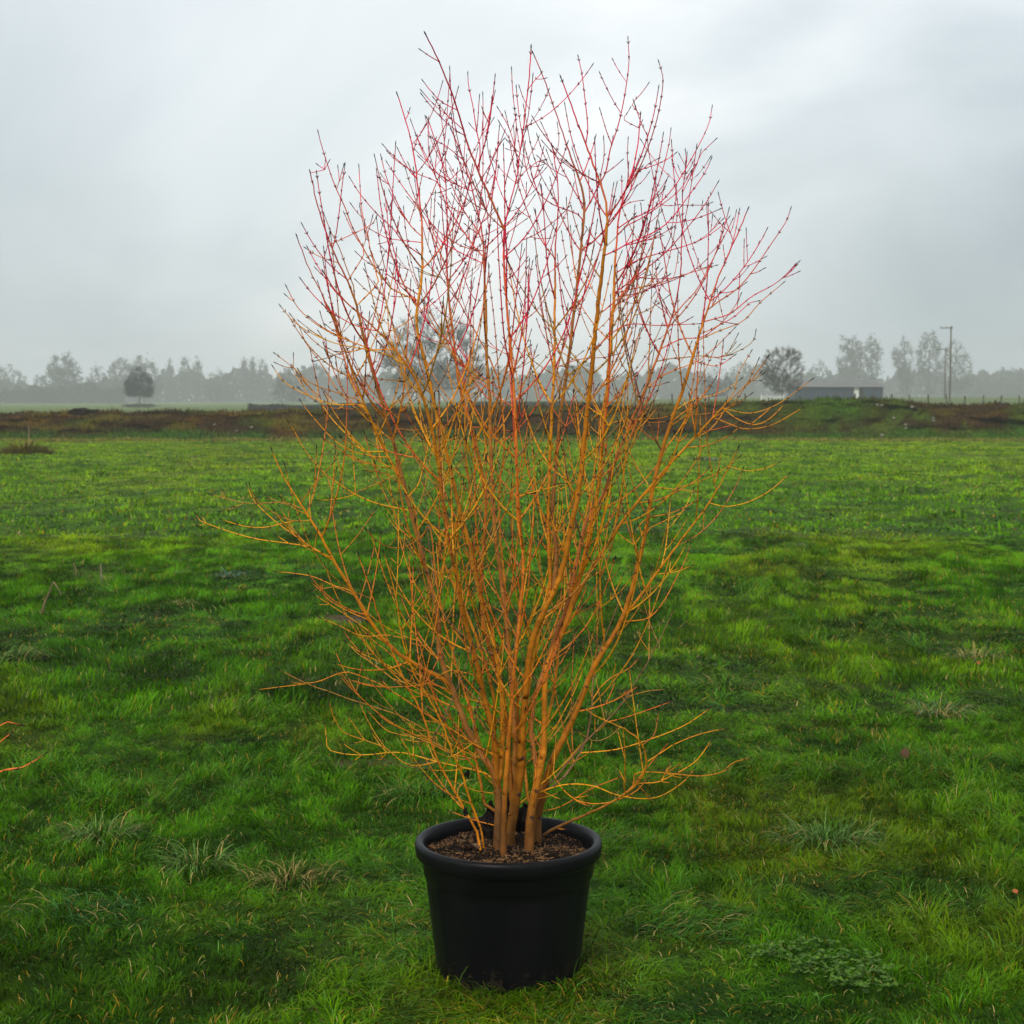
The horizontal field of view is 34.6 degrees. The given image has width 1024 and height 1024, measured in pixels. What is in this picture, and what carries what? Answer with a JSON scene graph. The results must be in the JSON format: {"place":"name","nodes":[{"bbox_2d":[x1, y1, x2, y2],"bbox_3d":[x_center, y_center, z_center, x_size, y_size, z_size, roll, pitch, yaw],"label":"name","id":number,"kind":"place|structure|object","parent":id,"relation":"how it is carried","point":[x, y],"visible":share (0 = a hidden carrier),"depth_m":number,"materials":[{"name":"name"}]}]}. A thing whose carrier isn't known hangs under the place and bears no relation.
{"place":"outdoors","nodes":[
{"label":"outdoors","id":0,"kind":"place"},
{"bbox_2d":[0,696,1023,1023],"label":"grass","id":1,"kind":"structure","parent":0,"point":[948,756],"depth_m":6.56,"materials":[{"name":"green plant"}]},
{"bbox_2d":[900,748,909,758],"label":"fallen leaf","id":2,"kind":"object","parent":1,"relation":"on","point":[903,751],"visible":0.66,"depth_m":8.26,"materials":[{"name":"brown plant"}]},
{"bbox_2d":[0,397,1023,1023],"bbox_3d":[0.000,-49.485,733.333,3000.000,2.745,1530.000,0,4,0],"label":"ground","id":3,"kind":"structure","parent":0,"point":[708,531],"depth_m":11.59,"materials":[{"name":"green plant"}]},
{"bbox_2d":[0,364,27,401],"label":"broadleaf tree","id":4,"kind":"object","parent":3,"relation":"on","point":[5,384],"visible":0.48,"depth_m":875.31,"materials":[{"name":"grey plant"}]},
{"bbox_2d":[0,721,48,772],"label":"young shrub","id":5,"kind":"object","parent":3,"relation":"on","point":[10,769],"visible":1,"depth_m":5.07,"materials":[{"name":"orange plant"}]},
{"bbox_2d":[0,426,53,454],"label":"weed clump","id":6,"kind":"object","parent":3,"relation":"on","point":[25,448],"visible":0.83,"depth_m":52.44,"materials":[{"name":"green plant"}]},
{"bbox_2d":[0,637,59,663],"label":"grass tuft","id":7,"kind":"object","parent":3,"relation":"on","point":[17,656],"visible":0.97,"depth_m":11.44,"materials":[{"name":"green plant"}]},
{"bbox_2d":[33,373,45,401],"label":"broadleaf tree","id":8,"kind":"object","parent":3,"relation":"on","point":[40,379],"visible":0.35,"depth_m":876.37,"materials":[{"name":"grey plant"}]},
{"bbox_2d":[41,581,61,612],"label":"dry stalk","id":9,"kind":"object","parent":3,"relation":"on","point":[44,603],"visible":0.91,"depth_m":14.01,"materials":[{"name":"brown plant"}]},
{"bbox_2d":[0,381,125,403],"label":"hedge","id":10,"kind":"object","parent":3,"relation":"on","point":[66,394],"visible":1,"depth_m":756.90,"materials":[{"name":"grey plant"}]},
{"bbox_2d":[43,351,84,400],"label":"broadleaf tree","id":11,"kind":"object","parent":3,"relation":"on","point":[59,374],"visible":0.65,"depth_m":786.80,"materials":[{"name":"grey plant"}]},
{"bbox_2d":[0,883,144,931],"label":"grass tuft","id":12,"kind":"object","parent":3,"relation":"on","point":[76,907],"visible":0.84,"depth_m":5.86,"materials":[{"name":"green plant"}]},
{"bbox_2d":[37,808,152,847],"bbox_3d":[-1.750,1.322,6.903,0.497,0.123,0.477,1,4,18],"label":"grass tuft","id":13,"kind":"object","parent":3,"relation":"on","point":[89,834],"visible":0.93,"depth_m":6.89,"materials":[{"name":"green plant"}]},
{"bbox_2d":[85,366,108,398],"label":"broadleaf tree","id":14,"kind":"object","parent":3,"relation":"on","point":[101,384],"visible":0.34,"depth_m":833.58,"materials":[{"name":"grey plant"}]},
{"bbox_2d":[100,564,102,582],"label":"dry stalk","id":15,"kind":"object","parent":3,"relation":"on","point":[101,572],"visible":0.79,"depth_m":16.54,"materials":[{"name":"brown plant"}]},
{"bbox_2d":[84,575,120,582],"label":"grass tuft","id":16,"kind":"object","parent":3,"relation":"on","point":[103,578],"visible":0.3,"depth_m":16.80,"materials":[{"name":"green plant"}]},
{"bbox_2d":[106,356,132,398],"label":"broadleaf tree","id":17,"kind":"object","parent":3,"relation":"on","point":[115,383],"visible":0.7,"depth_m":875.37,"materials":[{"name":"grey plant"}]},
{"bbox_2d":[120,402,157,407],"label":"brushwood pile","id":18,"kind":"object","parent":3,"relation":"on","point":[126,405],"visible":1,"depth_m":355.78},
{"bbox_2d":[122,365,156,407],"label":"evergreen tree","id":19,"kind":"object","parent":3,"relation":"on","point":[133,387],"visible":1,"depth_m":358.11,"materials":[{"name":"grey plant"}]},
{"bbox_2d":[125,353,163,402],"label":"broadleaf tree","id":20,"kind":"object","parent":3,"relation":"on","point":[158,379],"visible":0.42,"depth_m":854.19,"materials":[{"name":"grey plant"}]},
{"bbox_2d":[163,357,176,402],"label":"poplar tree","id":21,"kind":"object","parent":3,"relation":"on","point":[168,378],"visible":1,"depth_m":942.41,"materials":[{"name":"grey plant"}]},
{"bbox_2d":[163,597,200,605],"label":"grass tuft","id":22,"kind":"object","parent":3,"relation":"on","point":[182,600],"visible":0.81,"depth_m":14.71,"materials":[{"name":"green plant"}]},
{"bbox_2d":[177,355,192,402],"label":"poplar tree","id":23,"kind":"object","parent":3,"relation":"on","point":[186,373],"visible":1,"depth_m":942.47,"materials":[{"name":"grey plant"}]},
{"bbox_2d":[135,836,248,882],"bbox_3d":[-1.245,1.355,6.464,0.501,0.121,0.463,0,4,0],"label":"grass tuft","id":24,"kind":"object","parent":3,"relation":"on","point":[188,863],"visible":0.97,"depth_m":6.46,"materials":[{"name":"green plant"}]},
{"bbox_2d":[191,355,204,402],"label":"poplar tree","id":25,"kind":"object","parent":3,"relation":"on","point":[196,391],"visible":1,"depth_m":942.45,"materials":[{"name":"grey plant"}]},
{"bbox_2d":[201,366,240,402],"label":"broadleaf tree","id":26,"kind":"object","parent":3,"relation":"on","point":[221,396],"visible":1,"depth_m":875.63,"materials":[{"name":"grey plant"}]},
{"bbox_2d":[212,566,251,577],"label":"grass tuft","id":27,"kind":"object","parent":3,"relation":"on","point":[230,574],"visible":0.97,"depth_m":16.89,"materials":[{"name":"green plant"}]},
{"bbox_2d":[239,357,249,401],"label":"poplar tree","id":28,"kind":"object","parent":3,"relation":"on","point":[245,379],"visible":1,"depth_m":942.37,"materials":[{"name":"grey plant"}]},
{"bbox_2d":[246,357,257,401],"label":"poplar tree","id":29,"kind":"object","parent":3,"relation":"on","point":[252,376],"visible":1,"depth_m":942.52,"materials":[{"name":"grey plant"}]},
{"bbox_2d":[256,359,268,401],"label":"poplar tree","id":30,"kind":"object","parent":3,"relation":"on","point":[262,380],"visible":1,"depth_m":942.29,"materials":[{"name":"grey plant"}]},
{"bbox_2d":[213,848,350,893],"bbox_3d":[-0.850,1.372,6.270,0.539,0.102,0.499,-3,5,-41],"label":"grass tuft","id":31,"kind":"object","parent":3,"relation":"on","point":[276,878],"visible":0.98,"depth_m":6.28,"materials":[{"name":"green plant"}]},
{"bbox_2d":[271,366,313,402],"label":"broadleaf tree","id":32,"kind":"object","parent":3,"relation":"on","point":[283,390],"visible":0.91,"depth_m":656.86,"materials":[{"name":"grey plant"}]},
{"bbox_2d":[247,402,381,410],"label":"hedge","id":33,"kind":"object","parent":3,"relation":"on","point":[271,406],"visible":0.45,"depth_m":214.18,"materials":[{"name":"green plant"}]},
{"bbox_2d":[305,361,330,401],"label":"broadleaf tree","id":34,"kind":"object","parent":3,"relation":"on","point":[319,374],"visible":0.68,"depth_m":898.61,"materials":[{"name":"grey plant"}]},
{"bbox_2d":[331,366,362,401],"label":"broadleaf tree","id":35,"kind":"object","parent":3,"relation":"on","point":[352,394],"visible":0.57,"depth_m":898.26,"materials":[{"name":"grey plant"}]},
{"bbox_2d":[363,766,483,809],"bbox_3d":[-0.422,1.264,7.612,0.631,0.149,0.580,0,4,0],"label":"grass tuft","id":36,"kind":"object","parent":3,"relation":"on","point":[406,789],"visible":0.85,"depth_m":7.61,"materials":[{"name":"green plant"}]},
{"bbox_2d":[375,304,490,403],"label":"broadleaf tree","id":37,"kind":"object","parent":3,"relation":"on","point":[465,343],"visible":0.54,"depth_m":372.30,"materials":[{"name":"grey plant"}]},
{"bbox_2d":[482,365,511,399],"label":"broadleaf tree","id":38,"kind":"object","parent":3,"relation":"on","point":[501,375],"visible":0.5,"depth_m":919.27,"materials":[{"name":"grey plant"}]},
{"bbox_2d":[194,31,814,995],"bbox_3d":[0.020,0.007,5.176,1.652,3.000,1.343,-3,5,-40],"label":"potted shrub","id":39,"kind":"object","parent":3,"relation":"on","point":[508,881],"visible":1,"depth_m":5.15,"materials":[{"name":"orange plant"}]},
{"bbox_2d":[375,923,643,1015],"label":"grass","id":40,"kind":"structure","parent":3,"relation":"on","point":[582,957],"depth_m":5.13,"materials":[{"name":"green plant"}]},
{"bbox_2d":[0,438,1023,539],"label":"grass","id":41,"kind":"structure","parent":3,"relation":"on","point":[639,456],"depth_m":36.12,"materials":[{"name":"green plant"}]},
{"bbox_2d":[0,398,1023,439],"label":"earth bank","id":42,"kind":"structure","parent":3,"relation":"on","point":[813,408],"depth_m":74.91,"materials":[{"name":"soil"}]},
{"bbox_2d":[66,408,98,414],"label":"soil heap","id":43,"kind":"object","parent":42,"relation":"on","point":[79,411],"visible":1,"depth_m":75.64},
{"bbox_2d":[0,394,1023,442],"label":"weeds","id":44,"kind":"object","parent":42,"relation":"on","point":[342,434],"visible":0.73,"depth_m":74.53,"materials":[{"name":"brown plant"}]},
{"bbox_2d":[1,362,1023,402],"bbox_3d":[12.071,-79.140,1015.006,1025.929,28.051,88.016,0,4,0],"label":"woodland","id":45,"kind":"object","parent":3,"relation":"on","point":[892,384],"visible":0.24,"depth_m":990.60,"materials":[{"name":"grey plant"}]},
{"bbox_2d":[516,371,551,400],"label":"broadleaf tree","id":46,"kind":"object","parent":3,"relation":"on","point":[529,396],"visible":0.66,"depth_m":920.24,"materials":[{"name":"grey plant"}]},
{"bbox_2d":[450,400,625,406],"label":"hedge","id":47,"kind":"object","parent":3,"relation":"on","point":[532,403],"visible":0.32,"depth_m":258.92,"materials":[{"name":"green plant"}]},
{"bbox_2d":[572,362,598,398],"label":"broadleaf tree","id":48,"kind":"object","parent":3,"relation":"on","point":[579,384],"visible":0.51,"depth_m":875.89,"materials":[{"name":"grey plant"}]},
{"bbox_2d":[604,373,643,399],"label":"broadleaf tree","id":49,"kind":"object","parent":3,"relation":"on","point":[618,388],"visible":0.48,"depth_m":920.04,"materials":[{"name":"grey plant"}]},
{"bbox_2d":[594,819,692,856],"bbox_3d":[0.476,1.339,6.816,0.532,0.083,0.476,1,4,20],"label":"grass tuft","id":50,"kind":"object","parent":3,"relation":"on","point":[613,839],"visible":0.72,"depth_m":6.80,"materials":[{"name":"green plant"}]},
{"bbox_2d":[658,369,693,398],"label":"broadleaf tree","id":51,"kind":"object","parent":3,"relation":"on","point":[677,391],"visible":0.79,"depth_m":919.62,"materials":[{"name":"grey plant"}]},
{"bbox_2d":[611,890,795,945],"bbox_3d":[0.671,1.406,5.775,0.676,0.092,0.561,0,4,0],"label":"grass tuft","id":52,"kind":"object","parent":3,"relation":"on","point":[679,919],"visible":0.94,"depth_m":5.75,"materials":[{"name":"green plant"}]},
{"bbox_2d":[685,455,722,460],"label":"grass tuft","id":53,"kind":"object","parent":3,"relation":"on","point":[705,458],"visible":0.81,"depth_m":47.25,"materials":[{"name":"green plant"}]},
{"bbox_2d":[699,367,733,397],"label":"evergreen tree","id":54,"kind":"object","parent":3,"relation":"on","point":[713,388],"visible":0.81,"depth_m":398.54,"materials":[{"name":"grey plant"}]},
{"bbox_2d":[685,670,765,694],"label":"grass tuft","id":55,"kind":"object","parent":3,"relation":"on","point":[729,684],"visible":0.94,"depth_m":10.49,"materials":[{"name":"green plant"}]},
{"bbox_2d":[727,360,758,397],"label":"broadleaf tree","id":56,"kind":"object","parent":3,"relation":"on","point":[742,380],"visible":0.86,"depth_m":875.35,"materials":[{"name":"grey plant"}]},
{"bbox_2d":[761,395,783,400],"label":"field gate","id":57,"kind":"structure","parent":3,"relation":"on","point":[774,397],"depth_m":259.34,"materials":[{"name":"white metal"}]},
{"bbox_2d":[758,344,806,397],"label":"broadleaf tree","id":58,"kind":"object","parent":3,"relation":"on","point":[789,354],"visible":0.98,"depth_m":273.68,"materials":[{"name":"grey plant"}]},
{"bbox_2d":[787,541,815,546],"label":"grass tuft","id":59,"kind":"object","parent":3,"relation":"on","point":[797,545],"visible":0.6,"depth_m":20.60,"materials":[{"name":"green plant"}]},
{"bbox_2d":[598,393,1023,405],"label":"post and rail fence","id":60,"kind":"object","parent":3,"relation":"on","point":[946,399],"visible":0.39,"depth_m":199.45,"materials":[{"name":"wood"}]},
{"bbox_2d":[804,359,832,379],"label":"broadleaf tree","id":61,"kind":"object","parent":3,"relation":"on","point":[809,373],"visible":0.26,"depth_m":875.53,"materials":[{"name":"grey plant"}]},
{"bbox_2d":[744,935,898,995],"bbox_3d":[1.012,1.441,5.238,0.406,0.050,0.538,-2,4,-28],"label":"clover","id":62,"kind":"object","parent":3,"relation":"on","point":[861,966],"visible":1,"depth_m":5.24,"materials":[{"name":"green plant"}]},
{"bbox_2d":[756,808,911,860],"bbox_3d":[1.320,1.314,6.804,0.679,0.148,0.594,0,4,0],"label":"grass tuft","id":63,"kind":"object","parent":3,"relation":"on","point":[827,839],"visible":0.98,"depth_m":6.80,"materials":[{"name":"green plant"}]},
{"bbox_2d":[787,379,885,399],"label":"barn","id":64,"kind":"structure","parent":3,"relation":"on","point":[814,388],"depth_m":299.35,"materials":[{"name":"white paint"}]},
{"bbox_2d":[854,387,858,397],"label":"door","id":65,"kind":"structure","parent":64,"relation":"in","point":[856,389],"depth_m":299.28,"materials":[{"name":"white paint"}]},
{"bbox_2d":[836,336,857,379],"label":"poplar tree","id":66,"kind":"object","parent":3,"relation":"on","point":[845,358],"visible":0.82,"depth_m":810.24,"materials":[{"name":"grey plant"}]},
{"bbox_2d":[842,545,869,551],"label":"grass tuft","id":67,"kind":"object","parent":3,"relation":"on","point":[860,548],"visible":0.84,"depth_m":19.69,"materials":[{"name":"green plant"}]},
{"bbox_2d":[849,333,863,379],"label":"poplar tree","id":68,"kind":"object","parent":3,"relation":"on","point":[859,355],"visible":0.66,"depth_m":820.36,"materials":[{"name":"grey plant"}]},
{"bbox_2d":[860,333,883,380],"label":"poplar tree","id":69,"kind":"object","parent":3,"relation":"on","point":[870,362],"visible":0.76,"depth_m":810.19,"materials":[{"name":"grey plant"}]},
{"bbox_2d":[891,334,916,396],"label":"broadleaf tree","id":70,"kind":"object","parent":3,"relation":"on","point":[906,381],"visible":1,"depth_m":766.51,"materials":[{"name":"grey plant"}]},
{"bbox_2d":[914,331,943,396],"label":"broadleaf tree","id":71,"kind":"object","parent":3,"relation":"on","point":[926,369],"visible":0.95,"depth_m":788.18,"materials":[{"name":"grey plant"}]},
{"bbox_2d":[892,693,984,720],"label":"grass tuft","id":72,"kind":"object","parent":3,"relation":"on","point":[938,711],"visible":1,"depth_m":9.50,"materials":[{"name":"green plant"}]},
{"bbox_2d":[936,348,946,398],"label":"utility pole","id":73,"kind":"object","parent":3,"relation":"on","point":[945,349],"visible":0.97,"depth_m":328.83,"materials":[{"name":"wood"}]},
{"bbox_2d":[940,326,952,402],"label":"utility pole","id":74,"kind":"object","parent":3,"relation":"on","point":[950,363],"visible":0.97,"depth_m":248.98,"materials":[{"name":"wood"}]},
{"bbox_2d":[936,338,974,396],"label":"broadleaf tree","id":75,"kind":"object","parent":3,"relation":"on","point":[955,380],"visible":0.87,"depth_m":765.62,"materials":[{"name":"grey plant"}]},
{"bbox_2d":[943,640,1013,662],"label":"grass tuft","id":76,"kind":"object","parent":3,"relation":"on","point":[974,655],"visible":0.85,"depth_m":11.71,"materials":[{"name":"green plant"}]},
{"bbox_2d":[965,372,1000,396],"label":"broadleaf tree","id":77,"kind":"object","parent":3,"relation":"on","point":[974,391],"visible":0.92,"depth_m":875.85,"materials":[{"name":"grey plant"}]},
{"bbox_2d":[994,368,1023,396],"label":"broadleaf tree","id":78,"kind":"object","parent":3,"relation":"on","point":[1004,393],"visible":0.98,"depth_m":874.81,"materials":[{"name":"grey plant"}]},
{"bbox_2d":[0,0,1023,401],"label":"sky","id":79,"kind":"structure","parent":0,"point":[157,157],"materials":[{"name":"grey"}]}
]}

